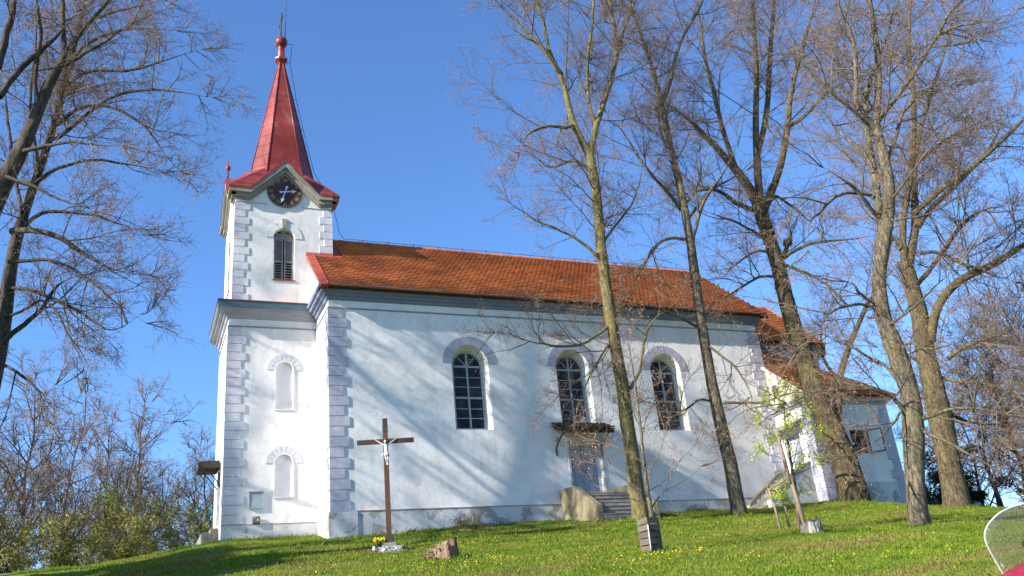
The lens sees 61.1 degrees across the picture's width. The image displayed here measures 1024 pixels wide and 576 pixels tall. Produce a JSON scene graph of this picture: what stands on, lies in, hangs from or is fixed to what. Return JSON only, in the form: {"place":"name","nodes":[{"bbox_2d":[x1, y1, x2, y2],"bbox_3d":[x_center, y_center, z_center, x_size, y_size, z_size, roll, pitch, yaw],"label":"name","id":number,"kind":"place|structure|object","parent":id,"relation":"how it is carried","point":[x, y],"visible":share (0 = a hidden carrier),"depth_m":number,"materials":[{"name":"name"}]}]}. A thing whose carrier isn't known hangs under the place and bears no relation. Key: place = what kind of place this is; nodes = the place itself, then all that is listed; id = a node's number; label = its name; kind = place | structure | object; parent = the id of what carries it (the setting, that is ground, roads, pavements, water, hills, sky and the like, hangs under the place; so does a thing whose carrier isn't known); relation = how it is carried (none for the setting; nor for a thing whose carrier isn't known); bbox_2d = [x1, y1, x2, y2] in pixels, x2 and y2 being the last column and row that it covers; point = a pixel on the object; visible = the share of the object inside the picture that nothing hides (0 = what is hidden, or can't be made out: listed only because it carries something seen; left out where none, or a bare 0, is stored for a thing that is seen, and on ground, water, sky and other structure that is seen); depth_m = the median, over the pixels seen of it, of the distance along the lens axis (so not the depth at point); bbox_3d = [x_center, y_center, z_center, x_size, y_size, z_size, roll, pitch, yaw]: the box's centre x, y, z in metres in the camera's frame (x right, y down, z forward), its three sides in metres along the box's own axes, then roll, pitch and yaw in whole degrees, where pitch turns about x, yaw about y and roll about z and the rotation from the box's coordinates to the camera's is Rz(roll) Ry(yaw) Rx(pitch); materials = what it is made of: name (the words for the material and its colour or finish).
{"place":"outdoors","nodes":[
{"label":"outdoors","id":0,"kind":"place"},
{"bbox_2d":[0,497,1023,575],"bbox_3d":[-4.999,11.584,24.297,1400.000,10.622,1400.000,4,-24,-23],"label":"ground","id":1,"kind":"structure","parent":0,"point":[516,553],"depth_m":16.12,"materials":[{"name":"green plant"}]},
{"bbox_2d":[0,393,63,551],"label":"bare tree","id":2,"kind":"object","parent":1,"relation":"on","point":[3,480],"visible":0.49,"depth_m":36.85,"materials":[{"name":"brown plant"}]},
{"bbox_2d":[0,462,68,573],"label":"shrub","id":3,"kind":"object","parent":1,"relation":"on","point":[5,556],"visible":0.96,"depth_m":28.44,"materials":[{"name":"green plant"}]},
{"bbox_2d":[0,445,74,568],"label":"bare tree","id":4,"kind":"object","parent":1,"relation":"on","point":[17,509],"visible":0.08,"depth_m":44.49,"materials":[{"name":"brown plant"}]},
{"bbox_2d":[0,344,97,570],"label":"bare tree","id":5,"kind":"object","parent":1,"relation":"on","point":[38,499],"visible":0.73,"depth_m":37.73,"materials":[{"name":"brown plant"}]},
{"bbox_2d":[10,473,108,569],"bbox_3d":[-17.987,10.334,34.254,3.498,6.343,4.550,-22,-27,34],"label":"shrub","id":6,"kind":"object","parent":1,"relation":"on","point":[29,556],"visible":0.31,"depth_m":34.25,"materials":[{"name":"green plant"}]},
{"bbox_2d":[22,453,117,567],"bbox_3d":[-15.133,8.143,30.207,2.777,4.992,3.604,-6,-22,1],"label":"shrub","id":7,"kind":"object","parent":1,"relation":"on","point":[65,557],"visible":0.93,"depth_m":29.82,"materials":[{"name":"green plant"}]},
{"bbox_2d":[8,346,137,559],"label":"bare tree","id":8,"kind":"object","parent":1,"relation":"on","point":[83,384],"visible":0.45,"depth_m":42.32,"materials":[{"name":"brown plant"}]},
{"bbox_2d":[27,418,171,565],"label":"bare tree","id":9,"kind":"object","parent":1,"relation":"on","point":[98,448],"visible":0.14,"depth_m":48.08,"materials":[{"name":"brown plant"}]},
{"bbox_2d":[0,0,206,355],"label":"linden tree","id":10,"kind":"object","parent":1,"relation":"on","point":[12,165],"visible":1,"depth_m":20.31,"materials":[{"name":"brown plant"}]},
{"bbox_2d":[65,438,168,565],"bbox_3d":[-15.139,9.004,33.379,3.886,6.343,5.056,4,-24,-23],"label":"shrub","id":11,"kind":"object","parent":1,"relation":"on","point":[105,528],"visible":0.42,"depth_m":33.02,"materials":[{"name":"green plant"}]},
{"bbox_2d":[80,462,161,564],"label":"bare tree","id":12,"kind":"object","parent":1,"relation":"on","point":[131,494],"visible":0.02,"depth_m":58.00,"materials":[{"name":"brown plant"}]},
{"bbox_2d":[0,0,264,485],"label":"linden tree","id":13,"kind":"object","parent":1,"relation":"on","point":[17,231],"visible":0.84,"depth_m":22.67,"materials":[{"name":"brown plant"}]},
{"bbox_2d":[59,366,211,561],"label":"bare tree","id":14,"kind":"object","parent":1,"relation":"on","point":[139,437],"visible":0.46,"depth_m":46.00,"materials":[{"name":"brown plant"}]},
{"bbox_2d":[89,458,183,561],"bbox_3d":[-13.447,8.313,31.058,3.244,4.743,2.499,-14,-24,20],"label":"shrub","id":15,"kind":"object","parent":1,"relation":"on","point":[133,539],"visible":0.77,"depth_m":30.68,"materials":[{"name":"green plant"}]},
{"bbox_2d":[90,448,198,561],"bbox_3d":[-14.527,9.469,34.293,3.498,6.026,4.550,-24,-29,37],"label":"shrub","id":16,"kind":"object","parent":1,"relation":"on","point":[173,534],"visible":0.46,"depth_m":34.33,"materials":[{"name":"green plant"}]},
{"bbox_2d":[146,456,207,552],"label":"bare tree","id":17,"kind":"object","parent":1,"relation":"on","point":[168,477],"visible":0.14,"depth_m":53.88,"materials":[{"name":"brown plant"}]},
{"bbox_2d":[141,422,215,550],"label":"bare tree","id":18,"kind":"object","parent":1,"relation":"on","point":[203,496],"visible":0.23,"depth_m":44.52,"materials":[{"name":"brown plant"}]},
{"bbox_2d":[144,454,214,548],"bbox_3d":[-14.125,10.792,38.449,6.320,7.611,4.858,-10,-23,10],"label":"shrub","id":19,"kind":"object","parent":1,"relation":"on","point":[196,525],"visible":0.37,"depth_m":39.04,"materials":[{"name":"green plant"}]},
{"bbox_2d":[357,418,413,552],"bbox_3d":[-3.035,4.886,21.113,1.400,3.505,0.530,-2,-23,-10],"label":"wayside cross","id":20,"kind":"object","parent":1,"relation":"on","point":[385,441],"visible":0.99,"depth_m":21.25,"materials":[{"name":"brown wood"}]},
{"bbox_2d":[373,537,384,546],"bbox_3d":[-3.137,6.029,20.556,0.362,0.250,0.228,4,-24,-23],"label":"flower pot","id":21,"kind":"object","parent":20,"relation":"on","point":[378,541],"visible":1,"depth_m":20.50,"materials":[{"name":"metal"}]},
{"bbox_2d":[423,537,459,559],"bbox_3d":[-1.352,5.241,17.275,0.881,0.556,0.770,-6,-22,0],"label":"tree stump","id":22,"kind":"object","parent":1,"relation":"on","point":[448,548],"visible":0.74,"depth_m":17.12,"materials":[{"name":"brown wood"}]},
{"bbox_2d":[444,510,500,531],"bbox_3d":[-1.258,6.849,24.927,2.388,0.785,2.084,-8,-22,5],"label":"shrub","id":23,"kind":"object","parent":1,"relation":"on","point":[464,520],"visible":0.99,"depth_m":24.99,"materials":[{"name":"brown plant"}]},
{"bbox_2d":[73,508,1023,575],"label":"fallen leaves","id":24,"kind":"object","parent":1,"relation":"on","point":[692,545],"visible":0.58,"depth_m":17.65,"materials":[{"name":"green plant"}]},
{"bbox_2d":[196,0,905,544],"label":"church","id":25,"kind":"structure","parent":1,"relation":"on","point":[328,346],"depth_m":30.35,"materials":[{"name":"paint"}]},
{"bbox_2d":[248,491,263,508],"bbox_3d":[-8.165,6.752,27.642,0.480,0.545,0.073,4,-24,-23],"label":"notice case","id":26,"kind":"object","parent":25,"relation":"attached to","point":[255,499],"visible":1,"depth_m":27.63,"materials":[{"name":"paint"}]},
{"bbox_2d":[252,516,259,523],"bbox_3d":[-8.073,7.327,27.374,0.230,0.225,0.090,4,-24,-23],"label":"electric box","id":27,"kind":"object","parent":25,"relation":"attached to","point":[255,519],"visible":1,"depth_m":27.34,"materials":[{"name":"grey metal"}]},
{"bbox_2d":[253,517,259,522],"bbox_3d":[-8.058,7.313,27.342,0.200,0.195,0.007,4,-24,-23],"label":"door","id":28,"kind":"structure","parent":27,"relation":"in","point":[254,518],"depth_m":27.33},
{"bbox_2d":[442,336,496,429],"bbox_3d":[-1.473,3.277,29.940,1.994,3.258,0.436,4,-24,-23],"label":"window","id":29,"kind":"structure","parent":25,"relation":"in","point":[469,403],"depth_m":30.03,"materials":[{"name":"glass"}]},
{"bbox_2d":[547,341,595,422],"bbox_3d":[2.181,3.540,31.465,1.994,3.258,0.436,4,-24,-23],"label":"window","id":30,"kind":"structure","parent":25,"relation":"in","point":[577,390],"depth_m":31.64,"materials":[{"name":"glass"}]},
{"bbox_2d":[570,446,587,492],"bbox_3d":[2.313,6.430,30.269,0.522,1.815,0.075,4,-24,-23],"label":"door","id":31,"kind":"structure","parent":25,"relation":"in","point":[579,479],"depth_m":30.28,"materials":[{"name":"paint"}]},
{"bbox_2d":[582,446,598,491],"bbox_3d":[2.767,6.453,30.433,0.492,1.815,0.126,4,-24,-23],"label":"door","id":32,"kind":"structure","parent":25,"relation":"in","point":[592,470],"depth_m":30.48,"materials":[{"name":"paint"}]},
{"bbox_2d":[643,346,687,429],"bbox_3d":[5.834,3.803,32.990,1.994,3.258,0.436,4,-24,-23],"label":"window","id":33,"kind":"structure","parent":25,"relation":"in","point":[669,377],"depth_m":33.19,"materials":[{"name":"glass"}]},
{"bbox_2d":[790,435,804,466],"bbox_3d":[10.955,6.395,33.010,0.070,1.565,0.670,4,-24,-23],"label":"window","id":34,"kind":"structure","parent":25,"relation":"in","point":[792,439],"depth_m":33.20,"materials":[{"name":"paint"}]},
{"bbox_2d":[850,427,886,452],"bbox_3d":[13.393,5.837,32.930,1.328,0.900,0.446,-6,-22,1],"label":"window","id":35,"kind":"structure","parent":25,"relation":"in","point":[857,439],"depth_m":32.94,"materials":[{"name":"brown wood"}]},
{"bbox_2d":[443,0,749,519],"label":"linden tree","id":36,"kind":"object","parent":1,"relation":"on","point":[632,463],"visible":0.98,"depth_m":29.40,"materials":[{"name":"brown plant"}]},
{"bbox_2d":[225,519,988,575],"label":"daisies","id":37,"kind":"object","parent":1,"relation":"on","point":[541,550],"visible":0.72,"depth_m":18.35,"materials":[{"name":"white plant"}]},
{"bbox_2d":[254,516,987,575],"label":"dandelions","id":38,"kind":"object","parent":1,"relation":"on","point":[644,554],"visible":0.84,"depth_m":15.90,"materials":[{"name":"yellow plant"}]},
{"bbox_2d":[637,517,662,552],"bbox_3d":[2.645,4.832,16.501,0.330,0.897,0.331,8,-26,-31],"label":"tree guard","id":39,"kind":"object","parent":1,"relation":"on","point":[646,525],"visible":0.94,"depth_m":16.47,"materials":[{"name":"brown wood"}]},
{"bbox_2d":[557,300,745,551],"bbox_3d":[2.860,2.865,17.676,4.126,5.458,2.468,4,-24,-23],"label":"young tree","id":40,"kind":"object","parent":1,"relation":"on","point":[650,506],"visible":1,"depth_m":17.58,"materials":[{"name":"brown plant"}]},
{"bbox_2d":[547,0,891,514],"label":"linden tree","id":41,"kind":"object","parent":1,"relation":"on","point":[735,491],"visible":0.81,"depth_m":31.31,"materials":[{"name":"brown plant"}]},
{"bbox_2d":[613,0,952,500],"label":"linden tree","id":42,"kind":"object","parent":1,"relation":"on","point":[850,489],"visible":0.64,"depth_m":34.46,"materials":[{"name":"brown plant"}]},
{"bbox_2d":[783,238,792,245],"bbox_3d":[10.740,-1.778,33.785,0.433,0.395,0.414,4,-24,-23],"label":"bird nest","id":43,"kind":"object","parent":42,"relation":"on","point":[787,241],"visible":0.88,"depth_m":33.67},
{"bbox_2d":[768,431,805,528],"bbox_3d":[6.396,4.694,20.403,0.466,2.575,0.750,4,-24,-23],"label":"tree stake frame","id":44,"kind":"object","parent":1,"relation":"on","point":[791,483],"visible":0.81,"depth_m":20.32,"materials":[{"name":"brown wood"}]},
{"bbox_2d":[744,376,831,529],"bbox_3d":[6.539,4.008,20.645,2.612,3.969,1.458,-1,-23,-11],"label":"young tree","id":45,"kind":"object","parent":1,"relation":"on","point":[780,496],"visible":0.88,"depth_m":20.68,"materials":[{"name":"green plant"}]},
{"bbox_2d":[800,517,822,533],"bbox_3d":[6.611,5.221,18.927,0.770,0.479,0.644,4,-24,-23],"label":"tree stump","id":46,"kind":"object","parent":1,"relation":"on","point":[810,526],"visible":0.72,"depth_m":18.78,"materials":[{"name":"grey wood"}]},
{"bbox_2d":[709,0,1023,525],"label":"linden tree","id":47,"kind":"object","parent":1,"relation":"on","point":[914,430],"visible":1,"depth_m":22.46,"materials":[{"name":"brown plant"}]},
{"bbox_2d":[808,311,926,477],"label":"bare tree","id":48,"kind":"object","parent":1,"relation":"on","point":[837,355],"visible":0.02,"depth_m":46.92,"materials":[{"name":"brown plant"}]},
{"bbox_2d":[800,0,1023,507],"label":"linden tree","id":49,"kind":"object","parent":1,"relation":"on","point":[954,488],"visible":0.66,"depth_m":28.85,"materials":[{"name":"brown plant"}]},
{"bbox_2d":[903,469,941,505],"bbox_3d":[18.461,9.215,39.863,4.519,2.853,2.640,13,-29,-37],"label":"shrub","id":50,"kind":"object","parent":1,"relation":"on","point":[930,502],"visible":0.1,"depth_m":39.37,"materials":[{"name":"green plant"}]},
{"bbox_2d":[880,355,1023,487],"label":"bare tree","id":51,"kind":"object","parent":1,"relation":"on","point":[932,451],"visible":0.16,"depth_m":39.41,"materials":[{"name":"brown plant"}]},
{"bbox_2d":[892,323,1023,506],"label":"bare tree","id":52,"kind":"object","parent":1,"relation":"on","point":[999,502],"visible":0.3,"depth_m":41.21,"materials":[{"name":"brown plant"}]},
{"bbox_2d":[897,353,1023,505],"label":"bare tree","id":53,"kind":"object","parent":1,"relation":"on","point":[973,469],"visible":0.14,"depth_m":46.47,"materials":[{"name":"brown plant"}]},
{"bbox_2d":[925,427,1015,505],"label":"shrub","id":54,"kind":"object","parent":1,"relation":"on","point":[977,497],"visible":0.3,"depth_m":40.86,"materials":[{"name":"green plant"}]},
{"bbox_2d":[930,457,1016,504],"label":"shrub","id":55,"kind":"object","parent":1,"relation":"on","point":[985,472],"visible":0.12,"depth_m":43.66,"materials":[{"name":"green plant"}]},
{"bbox_2d":[925,273,1023,480],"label":"bare tree","id":56,"kind":"object","parent":1,"relation":"on","point":[990,375],"visible":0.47,"depth_m":39.13,"materials":[{"name":"brown plant"}]},
{"bbox_2d":[934,350,1023,504],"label":"bare tree","id":57,"kind":"object","parent":1,"relation":"on","point":[988,499],"visible":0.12,"depth_m":50.39,"materials":[{"name":"brown plant"}]},
{"bbox_2d":[944,247,1023,471],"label":"bare tree","id":58,"kind":"object","parent":1,"relation":"on","point":[1007,314],"visible":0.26,"depth_m":43.65,"materials":[{"name":"brown plant"}]},
{"bbox_2d":[960,242,1023,454],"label":"bare tree","id":59,"kind":"object","parent":1,"relation":"on","point":[1006,350],"visible":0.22,"depth_m":46.97,"materials":[{"name":"brown plant"}]},
{"bbox_2d":[963,312,1023,489],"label":"bare tree","id":60,"kind":"object","parent":1,"relation":"on","point":[1018,357],"visible":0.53,"depth_m":36.42,"materials":[{"name":"brown plant"}]},
{"bbox_2d":[971,457,1023,491],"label":"shrub","id":61,"kind":"object","parent":1,"relation":"on","point":[1010,478],"visible":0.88,"depth_m":36.33,"materials":[{"name":"brown plant"}]},
{"bbox_2d":[984,503,1023,575],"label":"scooter","id":62,"kind":"object","parent":1,"relation":"on","point":[1018,570],"visible":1,"depth_m":2.15,"materials":[{"name":"plastic"}]},
{"bbox_2d":[992,461,1023,507],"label":"shrub","id":63,"kind":"object","parent":1,"relation":"on","point":[1021,490],"visible":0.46,"depth_m":38.89,"materials":[{"name":"brown plant"}]},
{"bbox_2d":[996,366,1023,469],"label":"bare tree","id":64,"kind":"object","parent":1,"relation":"on","point":[1015,436],"visible":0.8,"depth_m":33.78,"materials":[{"name":"brown plant"}]},
{"bbox_2d":[996,262,1023,443],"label":"bare tree","id":65,"kind":"object","parent":1,"relation":"on","point":[1019,344],"visible":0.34,"depth_m":40.36,"materials":[{"name":"brown plant"}]},
{"bbox_2d":[0,0,1023,570],"label":"sky","id":66,"kind":"structure","parent":0,"point":[371,91],"materials":[{"name":"blue"}]}
]}

